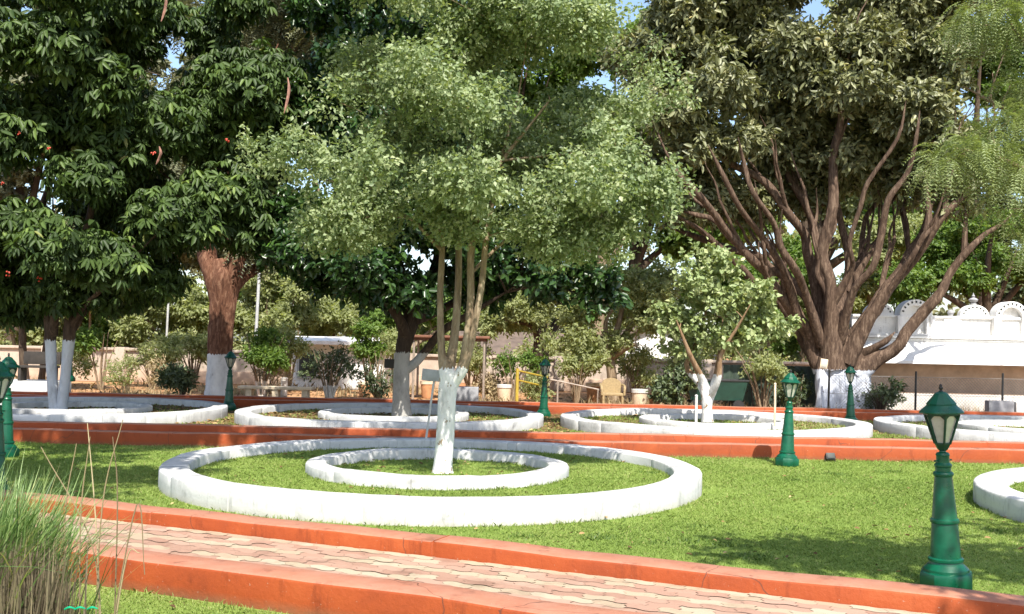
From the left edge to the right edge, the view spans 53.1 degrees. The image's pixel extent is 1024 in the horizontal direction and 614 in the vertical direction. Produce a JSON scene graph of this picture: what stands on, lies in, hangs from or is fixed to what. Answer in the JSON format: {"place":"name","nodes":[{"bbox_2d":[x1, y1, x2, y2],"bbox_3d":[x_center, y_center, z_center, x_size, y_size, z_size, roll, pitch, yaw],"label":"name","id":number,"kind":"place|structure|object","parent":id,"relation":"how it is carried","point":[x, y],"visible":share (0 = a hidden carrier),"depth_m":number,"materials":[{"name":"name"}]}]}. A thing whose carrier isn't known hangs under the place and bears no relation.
{"place":"outdoors","nodes":[
{"label":"outdoors","id":0,"kind":"place"},
{"bbox_2d":[3,340,749,405],"bbox_3d":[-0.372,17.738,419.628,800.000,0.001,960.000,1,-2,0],"label":"ground","id":1,"kind":"structure","parent":0,"point":[296,393],"depth_m":33.01,"materials":[{"name":"soil"}]},
{"bbox_2d":[0,317,63,345],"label":"dry tree","id":2,"kind":"object","parent":1,"relation":"on","point":[37,337],"visible":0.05,"depth_m":40.98,"materials":[{"name":"green plant"}]},
{"bbox_2d":[9,379,71,391],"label":"plinth","id":3,"kind":"structure","parent":1,"relation":"on","point":[30,385],"depth_m":26.78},
{"bbox_2d":[17,351,60,380],"bbox_3d":[-12.698,1.590,27.471,1.000,0.780,0.445,1,-2,0],"label":"dark bench","id":4,"kind":"object","parent":3,"relation":"on","point":[31,357],"visible":0.62,"depth_m":27.65,"materials":[{"name":"grey wood"}]},
{"bbox_2d":[15,313,127,346],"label":"dry tree","id":5,"kind":"object","parent":1,"relation":"on","point":[104,324],"visible":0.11,"depth_m":43.21,"materials":[{"name":"green plant"}]},
{"bbox_2d":[57,336,98,379],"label":"shrub","id":6,"kind":"object","parent":1,"relation":"on","point":[85,362],"visible":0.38,"depth_m":34.42,"materials":[{"name":"green plant"}]},
{"bbox_2d":[0,55,188,320],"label":"garden tree","id":7,"kind":"object","parent":1,"relation":"on","point":[18,178],"visible":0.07,"depth_m":53.03,"materials":[{"name":"green plant"}]},
{"bbox_2d":[4,0,184,341],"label":"tall tree","id":8,"kind":"object","parent":1,"relation":"on","point":[34,189],"visible":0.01,"depth_m":54.17,"materials":[{"name":"green plant"}]},
{"bbox_2d":[74,323,117,389],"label":"shrub","id":9,"kind":"object","parent":1,"relation":"on","point":[87,340],"visible":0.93,"depth_m":31.73,"materials":[{"name":"green plant"}]},
{"bbox_2d":[98,349,142,391],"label":"shrub","id":10,"kind":"object","parent":1,"relation":"on","point":[128,365],"visible":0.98,"depth_m":29.66,"materials":[{"name":"green plant"}]},
{"bbox_2d":[93,274,208,347],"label":"garden tree","id":11,"kind":"object","parent":1,"relation":"on","point":[135,328],"visible":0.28,"depth_m":40.99,"materials":[{"name":"green plant"}]},
{"bbox_2d":[132,331,187,383],"bbox_3d":[-11.924,1.751,34.424,1.815,1.930,2.298,2,-2,-27],"label":"shrub","id":12,"kind":"object","parent":1,"relation":"on","point":[164,345],"visible":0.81,"depth_m":34.04,"materials":[{"name":"green plant"}]},
{"bbox_2d":[140,354,180,389],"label":"shrub","id":13,"kind":"object","parent":1,"relation":"on","point":[150,367],"visible":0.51,"depth_m":32.84,"materials":[{"name":"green plant"}]},
{"bbox_2d":[154,361,200,394],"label":"shrub","id":14,"kind":"object","parent":1,"relation":"on","point":[178,376],"visible":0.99,"depth_m":27.77,"materials":[{"name":"green plant"}]},
{"bbox_2d":[169,326,207,384],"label":"shrub","id":15,"kind":"object","parent":1,"relation":"on","point":[196,348],"visible":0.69,"depth_m":34.92,"materials":[{"name":"green plant"}]},
{"bbox_2d":[146,280,254,346],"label":"dry tree","id":16,"kind":"object","parent":1,"relation":"on","point":[159,315],"visible":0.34,"depth_m":41.35,"materials":[{"name":"green plant"}]},
{"bbox_2d":[172,6,325,347],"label":"tall tree","id":17,"kind":"object","parent":1,"relation":"on","point":[191,262],"visible":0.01,"depth_m":51.85,"materials":[{"name":"green plant"}]},
{"bbox_2d":[157,0,370,395],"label":"brown bark tree","id":18,"kind":"object","parent":1,"relation":"on","point":[228,276],"visible":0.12,"depth_m":27.39,"materials":[{"name":"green plant"}]},
{"bbox_2d":[237,322,291,395],"bbox_3d":[-7.102,1.530,29.600,1.570,2.203,2.433,1,-2,-7],"label":"shrub","id":19,"kind":"object","parent":1,"relation":"on","point":[266,353],"visible":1,"depth_m":29.09,"materials":[{"name":"green plant"}]},
{"bbox_2d":[238,385,314,396],"bbox_3d":[-6.267,2.317,27.226,1.965,0.418,0.420,1,-2,0],"label":"stone bench","id":20,"kind":"object","parent":1,"relation":"on","point":[250,389],"visible":0.67,"depth_m":27.05,"materials":[{"name":"stone"}]},
{"bbox_2d":[238,266,324,335],"bbox_3d":[-9.120,0.409,40.145,3.985,5.145,3.271,1,-2,0],"label":"garden tree","id":21,"kind":"object","parent":1,"relation":"on","point":[275,308],"visible":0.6,"depth_m":39.85,"materials":[{"name":"green plant"}]},
{"bbox_2d":[275,321,313,390],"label":"shrub","id":22,"kind":"object","parent":1,"relation":"on","point":[301,348],"visible":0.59,"depth_m":33.68,"materials":[{"name":"green plant"}]},
{"bbox_2d":[297,340,360,397],"bbox_3d":[-4.940,1.740,27.680,1.901,1.725,1.698,1,-2,0],"label":"shrub","id":23,"kind":"object","parent":1,"relation":"on","point":[317,364],"visible":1,"depth_m":27.59,"materials":[{"name":"green plant"}]},
{"bbox_2d":[299,286,371,336],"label":"garden tree","id":24,"kind":"object","parent":1,"relation":"on","point":[336,320],"visible":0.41,"depth_m":41.55,"materials":[{"name":"green plant"}]},
{"bbox_2d":[289,336,391,389],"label":"pale house","id":25,"kind":"structure","parent":1,"relation":"on","point":[318,342],"depth_m":35.33,"materials":[{"name":"white paint"}]},
{"bbox_2d":[347,315,390,380],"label":"shrub","id":26,"kind":"object","parent":1,"relation":"on","point":[365,331],"visible":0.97,"depth_m":32.25,"materials":[{"name":"green plant"}]},
{"bbox_2d":[354,352,393,398],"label":"shrub","id":27,"kind":"object","parent":1,"relation":"on","point":[378,389],"visible":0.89,"depth_m":27.83,"materials":[{"name":"green plant"}]},
{"bbox_2d":[375,327,412,388],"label":"shrub","id":28,"kind":"object","parent":1,"relation":"on","point":[390,339],"visible":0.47,"depth_m":33.54,"materials":[{"name":"green plant"}]},
{"bbox_2d":[71,383,722,404],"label":"fallen leaves","id":29,"kind":"object","parent":1,"relation":"on","point":[341,397],"visible":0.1,"depth_m":31.68,"materials":[{"name":"brown plant"}]},
{"bbox_2d":[363,296,489,349],"bbox_3d":[-2.908,1.099,39.430,6.166,3.958,2.580,1,-2,0],"label":"garden tree","id":30,"kind":"object","parent":1,"relation":"on","point":[376,314],"visible":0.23,"depth_m":39.10,"materials":[{"name":"green plant"}]},
{"bbox_2d":[411,335,490,400],"bbox_3d":[-1.853,1.825,30.651,2.359,1.930,1.700,1,-2,0],"label":"pergola","id":31,"kind":"object","parent":1,"relation":"on","point":[418,338],"visible":0.54,"depth_m":29.94,"materials":[{"name":"wood"}]},
{"bbox_2d":[354,0,578,326],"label":"tall tree","id":32,"kind":"object","parent":1,"relation":"on","point":[530,87],"visible":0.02,"depth_m":53.17,"materials":[{"name":"green plant"}]},
{"bbox_2d":[437,335,495,386],"bbox_3d":[-1.341,1.916,34.834,2.159,2.081,2.066,3,-3,-32],"label":"shrub","id":33,"kind":"object","parent":1,"relation":"on","point":[476,366],"visible":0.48,"depth_m":34.72,"materials":[{"name":"green plant"}]},
{"bbox_2d":[0,324,960,361],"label":"undergrowth","id":34,"kind":"object","parent":1,"relation":"on","point":[728,353],"visible":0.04,"depth_m":40.28,"materials":[{"name":"green plant"}]},
{"bbox_2d":[471,371,510,400],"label":"shrub","id":35,"kind":"object","parent":1,"relation":"on","point":[491,383],"visible":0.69,"depth_m":30.30,"materials":[{"name":"beige plant"}]},
{"bbox_2d":[0,345,999,394],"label":"compound wall","id":36,"kind":"structure","parent":1,"relation":"on","point":[240,372],"depth_m":37.73,"materials":[{"name":"beige paint"}]},
{"bbox_2d":[15,375,984,410],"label":"dry grass","id":37,"kind":"structure","parent":1,"relation":"on","point":[339,391],"depth_m":29.41,"materials":[{"name":"plant"}]},
{"bbox_2d":[0,240,1010,361],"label":"treeline","id":38,"kind":"object","parent":1,"relation":"on","point":[942,312],"visible":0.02,"depth_m":70.08,"materials":[{"name":"plant"}]},
{"bbox_2d":[11,391,1023,414],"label":"path kerb","id":39,"kind":"structure","parent":1,"relation":"on","point":[511,403],"depth_m":25.77,"materials":[{"name":"red paint"}]},
{"bbox_2d":[11,394,1023,420],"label":"path kerb","id":40,"kind":"structure","parent":1,"relation":"on","point":[562,409],"depth_m":24.35,"materials":[{"name":"red paint"}]},
{"bbox_2d":[13,428,1023,463],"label":"path kerb","id":41,"kind":"structure","parent":1,"relation":"on","point":[680,449],"depth_m":15.31,"materials":[{"name":"red paint"}]},
{"bbox_2d":[13,420,1023,448],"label":"path kerb","id":42,"kind":"structure","parent":1,"relation":"on","point":[592,436],"depth_m":16.73,"materials":[{"name":"red paint"}]},
{"bbox_2d":[489,348,553,400],"bbox_3d":[0.257,1.995,30.128,1.922,1.619,1.387,1,-2,0],"label":"shrub","id":43,"kind":"object","parent":1,"relation":"on","point":[529,357],"visible":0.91,"depth_m":29.97,"materials":[{"name":"green plant"}]},
{"bbox_2d":[477,277,573,391],"bbox_3d":[0.606,0.876,34.840,4.229,4.227,2.228,1,-2,0],"label":"garden tree","id":44,"kind":"object","parent":1,"relation":"on","point":[517,312],"visible":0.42,"depth_m":34.50,"materials":[{"name":"green plant"}]},
{"bbox_2d":[519,367,555,401],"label":"shrub","id":45,"kind":"object","parent":1,"relation":"on","point":[532,391],"visible":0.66,"depth_m":27.76,"materials":[{"name":"green plant"}]},
{"bbox_2d":[554,349,600,402],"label":"shrub","id":46,"kind":"object","parent":1,"relation":"on","point":[570,367],"visible":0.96,"depth_m":28.85,"materials":[{"name":"green plant"}]},
{"bbox_2d":[507,19,665,335],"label":"garden tree","id":47,"kind":"object","parent":1,"relation":"on","point":[584,68],"visible":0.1,"depth_m":51.75,"materials":[{"name":"green plant"}]},
{"bbox_2d":[535,256,684,403],"bbox_3d":[2.824,0.670,30.215,4.316,4.367,3.924,1,-2,0],"label":"garden tree","id":48,"kind":"object","parent":1,"relation":"on","point":[645,286],"visible":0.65,"depth_m":29.48,"materials":[{"name":"green plant"}]},
{"bbox_2d":[599,378,625,403],"bbox_3d":[2.637,2.287,26.947,0.689,0.830,0.575,1,-2,0],"label":"cane chair","id":49,"kind":"object","parent":1,"relation":"on","point":[610,386],"visible":0.97,"depth_m":27.19,"materials":[{"name":"plastic"}]},
{"bbox_2d":[615,340,662,403],"bbox_3d":[3.880,1.940,30.613,1.481,1.905,1.964,2,-2,-22],"label":"shrub","id":50,"kind":"object","parent":1,"relation":"on","point":[643,356],"visible":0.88,"depth_m":30.26,"materials":[{"name":"green plant"}]},
{"bbox_2d":[646,357,697,404],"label":"shrub","id":51,"kind":"object","parent":1,"relation":"on","point":[671,386],"visible":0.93,"depth_m":26.96,"materials":[{"name":"green plant"}]},
{"bbox_2d":[611,4,745,275],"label":"tall tree","id":52,"kind":"object","parent":1,"relation":"on","point":[676,243],"visible":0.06,"depth_m":55.15,"materials":[{"name":"green plant"}]},
{"bbox_2d":[686,379,753,406],"bbox_3d":[5.559,2.358,27.534,1.908,0.835,0.730,1,-2,0],"label":"trolley bin","id":53,"kind":"object","parent":1,"relation":"on","point":[732,392],"visible":0.61,"depth_m":27.24,"materials":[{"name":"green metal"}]},
{"bbox_2d":[738,349,788,406],"bbox_3d":[6.711,1.969,27.363,1.334,1.732,1.827,1,-2,0],"label":"shrub","id":54,"kind":"object","parent":1,"relation":"on","point":[772,367],"visible":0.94,"depth_m":27.21,"materials":[{"name":"green plant"}]},
{"bbox_2d":[727,313,800,363],"bbox_3d":[7.339,1.488,29.627,2.502,2.891,1.339,-1,-3,39],"label":"shrub","id":55,"kind":"object","parent":1,"relation":"on","point":[788,347],"visible":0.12,"depth_m":28.97,"materials":[{"name":"green plant"}]},
{"bbox_2d":[723,365,815,406],"bbox_3d":[7.169,2.230,28.346,2.649,1.220,0.060,1,-2,0],"label":"sheet fence","id":56,"kind":"object","parent":1,"relation":"on","point":[730,371],"visible":0.2,"depth_m":28.34,"materials":[{"name":"metal"}]},
{"bbox_2d":[710,211,839,356],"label":"garden tree","id":57,"kind":"object","parent":1,"relation":"on","point":[794,249],"visible":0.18,"depth_m":40.84,"materials":[{"name":"green plant"}]},
{"bbox_2d":[770,362,814,406],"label":"shrub","id":58,"kind":"object","parent":1,"relation":"on","point":[800,395],"visible":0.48,"depth_m":27.73,"materials":[{"name":"green plant"}]},
{"bbox_2d":[684,0,915,359],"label":"tall tree","id":59,"kind":"object","parent":1,"relation":"on","point":[849,207],"visible":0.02,"depth_m":58.69,"materials":[{"name":"green plant"}]},
{"bbox_2d":[596,0,1023,408],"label":"fig tree","id":60,"kind":"object","parent":1,"relation":"on","point":[872,65],"visible":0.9,"depth_m":26.93,"materials":[{"name":"green plant"}]},
{"bbox_2d":[798,212,941,337],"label":"garden tree","id":61,"kind":"object","parent":1,"relation":"on","point":[868,289],"visible":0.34,"depth_m":41.87,"materials":[{"name":"green plant"}]},
{"bbox_2d":[855,375,909,409],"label":"shrub","id":62,"kind":"object","parent":1,"relation":"on","point":[886,395],"visible":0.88,"depth_m":26.20,"materials":[{"name":"green plant"}]},
{"bbox_2d":[827,369,1023,410],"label":"chain link fence","id":63,"kind":"object","parent":1,"relation":"on","point":[916,395],"visible":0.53,"depth_m":26.69,"materials":[{"name":"black metal"}]},
{"bbox_2d":[837,16,1023,305],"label":"tall tree","id":64,"kind":"object","parent":1,"relation":"on","point":[983,78],"visible":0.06,"depth_m":55.07,"materials":[{"name":"green plant"}]},
{"bbox_2d":[849,293,1023,410],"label":"parapet building","id":65,"kind":"structure","parent":1,"relation":"on","point":[938,348],"depth_m":29.15,"materials":[{"name":"white paint"}]},
{"bbox_2d":[874,204,1023,311],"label":"garden tree","id":66,"kind":"object","parent":1,"relation":"on","point":[978,271],"visible":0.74,"depth_m":38.90,"materials":[{"name":"green plant"}]},
{"bbox_2d":[977,182,1023,305],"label":"garden tree","id":67,"kind":"object","parent":1,"relation":"on","point":[1018,297],"visible":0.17,"depth_m":43.78,"materials":[{"name":"green plant"}]},
{"bbox_2d":[459,331,564,355],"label":"house","id":68,"kind":"structure","parent":0,"point":[502,341],"depth_m":47.67,"materials":[{"name":"paint"}]},
{"bbox_2d":[1,0,1023,340],"label":"sky","id":69,"kind":"structure","parent":0,"point":[816,8],"materials":[{"name":"white"}]},
{"bbox_2d":[5,440,1023,613],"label":"lawn","id":70,"kind":"structure","parent":0,"point":[701,548],"depth_m":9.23,"materials":[{"name":"plant"}]},
{"bbox_2d":[0,358,14,490],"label":"garden lamp","id":71,"kind":"object","parent":70,"relation":"on","point":[6,375],"visible":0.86,"depth_m":9.84,"materials":[{"name":"green metal"}]},
{"bbox_2d":[1,353,19,457],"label":"garden lamp","id":72,"kind":"object","parent":70,"relation":"on","point":[11,364],"visible":0.67,"depth_m":13.50,"materials":[{"name":"green metal"}]},
{"bbox_2d":[0,420,145,613],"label":"grass clump","id":73,"kind":"object","parent":70,"relation":"on","point":[33,562],"visible":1,"depth_m":4.89,"materials":[{"name":"plant"}]},
{"bbox_2d":[53,539,648,613],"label":"path kerb","id":74,"kind":"structure","parent":70,"relation":"on","point":[282,589],"depth_m":6.06,"materials":[{"name":"red paint"}]},
{"bbox_2d":[158,438,701,526],"bbox_3d":[-0.910,1.942,12.097,6.201,0.250,6.200,1,-2,0],"label":"planter ring","id":75,"kind":"object","parent":70,"relation":"on","point":[182,481],"visible":0.85,"depth_m":9.58,"materials":[{"name":"white concrete"}]},
{"bbox_2d":[197,448,668,496],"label":"grass","id":76,"kind":"structure","parent":75,"relation":"in","point":[427,465],"depth_m":12.12,"materials":[{"name":"green plant"}]},
{"bbox_2d":[305,448,568,489],"bbox_3d":[-0.876,1.901,12.107,3.084,0.174,3.089,1,-2,0],"label":"planter ring","id":77,"kind":"object","parent":76,"relation":"on","point":[549,471],"visible":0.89,"depth_m":11.19,"materials":[{"name":"white concrete"}]},
{"bbox_2d":[224,0,701,473],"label":"slender tree","id":78,"kind":"object","parent":76,"relation":"on","point":[465,187],"visible":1,"depth_m":11.29,"materials":[{"name":"green plant"}]},
{"bbox_2d":[14,512,929,613],"bbox_3d":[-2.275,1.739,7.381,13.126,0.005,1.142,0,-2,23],"label":"footpath","id":79,"kind":"structure","parent":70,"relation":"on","point":[446,576],"depth_m":6.71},
{"bbox_2d":[0,490,1023,613],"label":"path kerb","id":80,"kind":"structure","parent":70,"relation":"on","point":[921,598],"depth_m":6.85,"materials":[{"name":"red paint"}]},
{"bbox_2d":[21,445,1022,613],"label":"weed tufts","id":81,"kind":"object","parent":70,"relation":"on","point":[760,557],"visible":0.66,"depth_m":8.68,"materials":[{"name":"plant"}]},
{"bbox_2d":[44,446,1023,607],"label":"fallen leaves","id":82,"kind":"object","parent":70,"relation":"on","point":[172,605],"visible":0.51,"depth_m":10.13,"materials":[{"name":"brown plant"}]},
{"bbox_2d":[775,369,800,466],"bbox_3d":[3.912,1.559,14.474,0.319,1.362,0.319,6,-5,-35],"label":"garden lamp","id":83,"kind":"object","parent":70,"relation":"on","point":[786,455],"visible":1,"depth_m":14.40,"materials":[{"name":"green metal"}]},
{"bbox_2d":[919,384,972,589],"bbox_3d":[2.984,1.234,7.080,0.329,1.404,0.329,-1,-1,-20],"label":"garden lamp","id":84,"kind":"object","parent":70,"relation":"on","point":[941,411],"visible":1,"depth_m":7.01,"materials":[{"name":"green metal"}]},
{"bbox_2d":[973,467,1023,522],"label":"planter ring","id":85,"kind":"object","parent":70,"relation":"on","point":[993,492],"visible":0.98,"depth_m":10.66,"materials":[{"name":"white concrete"}]},
{"bbox_2d":[183,408,926,439],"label":"planting soil","id":86,"kind":"structure","parent":0,"point":[542,428],"depth_m":20.61,"materials":[{"name":"brown soil"}]},
{"bbox_2d":[12,397,227,423],"bbox_3d":[-9.021,2.113,20.924,6.205,0.247,6.209,1,-2,0],"label":"planter ring","id":87,"kind":"object","parent":86,"relation":"on","point":[212,410],"visible":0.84,"depth_m":19.57,"materials":[{"name":"white concrete"}]},
{"bbox_2d":[28,404,198,411],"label":"ring soil","id":88,"kind":"structure","parent":87,"relation":"in","point":[158,407],"depth_m":22.20,"materials":[{"name":"brown soil"}]},
{"bbox_2d":[0,401,152,413],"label":"planter ring","id":89,"kind":"object","parent":88,"relation":"on","point":[119,406],"visible":0.72,"depth_m":20.88,"materials":[{"name":"white concrete"}]},
{"bbox_2d":[0,0,318,408],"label":"compound leaf tree","id":90,"kind":"object","parent":86,"relation":"on","point":[102,130],"visible":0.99,"depth_m":19.47,"materials":[{"name":"green plant"}]},
{"bbox_2d":[224,349,236,410],"bbox_3d":[-6.490,1.668,23.550,0.329,1.404,0.329,2,-2,-15],"label":"garden lamp","id":91,"kind":"object","parent":86,"relation":"on","point":[230,357],"visible":0.98,"depth_m":23.48,"materials":[{"name":"green metal"}]},
{"bbox_2d":[234,403,543,430],"bbox_3d":[-2.459,2.249,20.933,6.208,0.250,6.206,1,-2,0],"label":"planter ring","id":92,"kind":"object","parent":86,"relation":"on","point":[252,416],"visible":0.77,"depth_m":19.14,"materials":[{"name":"white concrete"}]},
{"bbox_2d":[263,410,514,420],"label":"ring soil","id":93,"kind":"structure","parent":92,"relation":"in","point":[384,414],"depth_m":21.59,"materials":[{"name":"brown soil"}]},
{"bbox_2d":[318,407,468,421],"bbox_3d":[-2.411,2.212,20.922,3.070,0.165,3.072,1,-2,0],"label":"planter ring","id":94,"kind":"object","parent":93,"relation":"on","point":[334,414],"visible":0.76,"depth_m":20.19,"materials":[{"name":"concrete"}]},
{"bbox_2d":[249,0,633,415],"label":"round crown tree","id":95,"kind":"object","parent":93,"relation":"on","point":[384,279],"visible":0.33,"depth_m":20.07,"materials":[{"name":"green plant"}]},
{"bbox_2d":[24,404,1004,439],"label":"fallen leaves","id":96,"kind":"object","parent":86,"relation":"on","point":[419,414],"visible":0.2,"depth_m":21.37,"materials":[{"name":"brown plant"}]},
{"bbox_2d":[29,403,1023,439],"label":"lawn","id":97,"kind":"structure","parent":86,"relation":"on","point":[498,417],"depth_m":21.27,"materials":[{"name":"green plant"}]},
{"bbox_2d":[537,357,551,416],"bbox_3d":[0.748,1.833,23.548,0.322,1.376,0.322,2,-2,0],"label":"garden lamp","id":98,"kind":"object","parent":86,"relation":"on","point":[545,364],"visible":1,"depth_m":23.48,"materials":[{"name":"green metal"}]},
{"bbox_2d":[560,408,872,437],"bbox_3d":[4.092,2.386,20.920,6.201,0.250,6.201,1,-2,0],"label":"planter ring","id":99,"kind":"object","parent":86,"relation":"on","point":[575,420],"visible":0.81,"depth_m":19.18,"materials":[{"name":"white concrete"}]},
{"bbox_2d":[585,415,842,429],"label":"ring soil","id":100,"kind":"structure","parent":99,"relation":"in","point":[627,421],"depth_m":21.58,"materials":[{"name":"brown soil"}]},
{"bbox_2d":[639,413,783,429],"bbox_3d":[4.145,2.349,20.935,3.086,0.167,3.090,1,-2,0],"label":"planter ring","id":101,"kind":"object","parent":100,"relation":"on","point":[766,423],"visible":0.75,"depth_m":20.28,"materials":[{"name":"white concrete"}]},
{"bbox_2d":[644,237,805,421],"bbox_3d":[4.309,0.443,20.927,3.016,3.813,2.308,0,-3,35],"label":"pale leaf tree","id":102,"kind":"object","parent":100,"relation":"on","point":[698,285],"visible":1,"depth_m":20.76,"materials":[{"name":"green plant"}]},
{"bbox_2d":[844,364,858,420],"bbox_3d":[7.650,1.970,23.146,0.319,1.362,0.319,1,-2,-10],"label":"garden lamp","id":103,"kind":"object","parent":86,"relation":"on","point":[850,372],"visible":0.98,"depth_m":23.08,"materials":[{"name":"green metal"}]},
{"bbox_2d":[873,414,1023,441],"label":"planter ring","id":104,"kind":"object","parent":86,"relation":"on","point":[889,424],"visible":0.71,"depth_m":19.99,"materials":[{"name":"white concrete"}]},
{"bbox_2d":[907,421,1023,427],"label":"ring soil","id":105,"kind":"structure","parent":104,"relation":"in","point":[926,424],"depth_m":22.84,"materials":[{"name":"green soil"}]},
{"bbox_2d":[902,0,1023,285],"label":"feathery tree","id":106,"kind":"object","parent":105,"relation":"on","point":[983,152],"visible":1,"depth_m":20.15,"materials":[{"name":"green plant"}]},
{"bbox_2d":[955,420,1023,432],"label":"planter ring","id":107,"kind":"object","parent":105,"relation":"on","point":[981,425],"visible":0.84,"depth_m":20.94,"materials":[{"name":"concrete"}]},
{"bbox_2d":[599,326,717,359],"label":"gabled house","id":108,"kind":"structure","parent":0,"point":[643,340],"depth_m":44.98,"materials":[{"name":"paint"}]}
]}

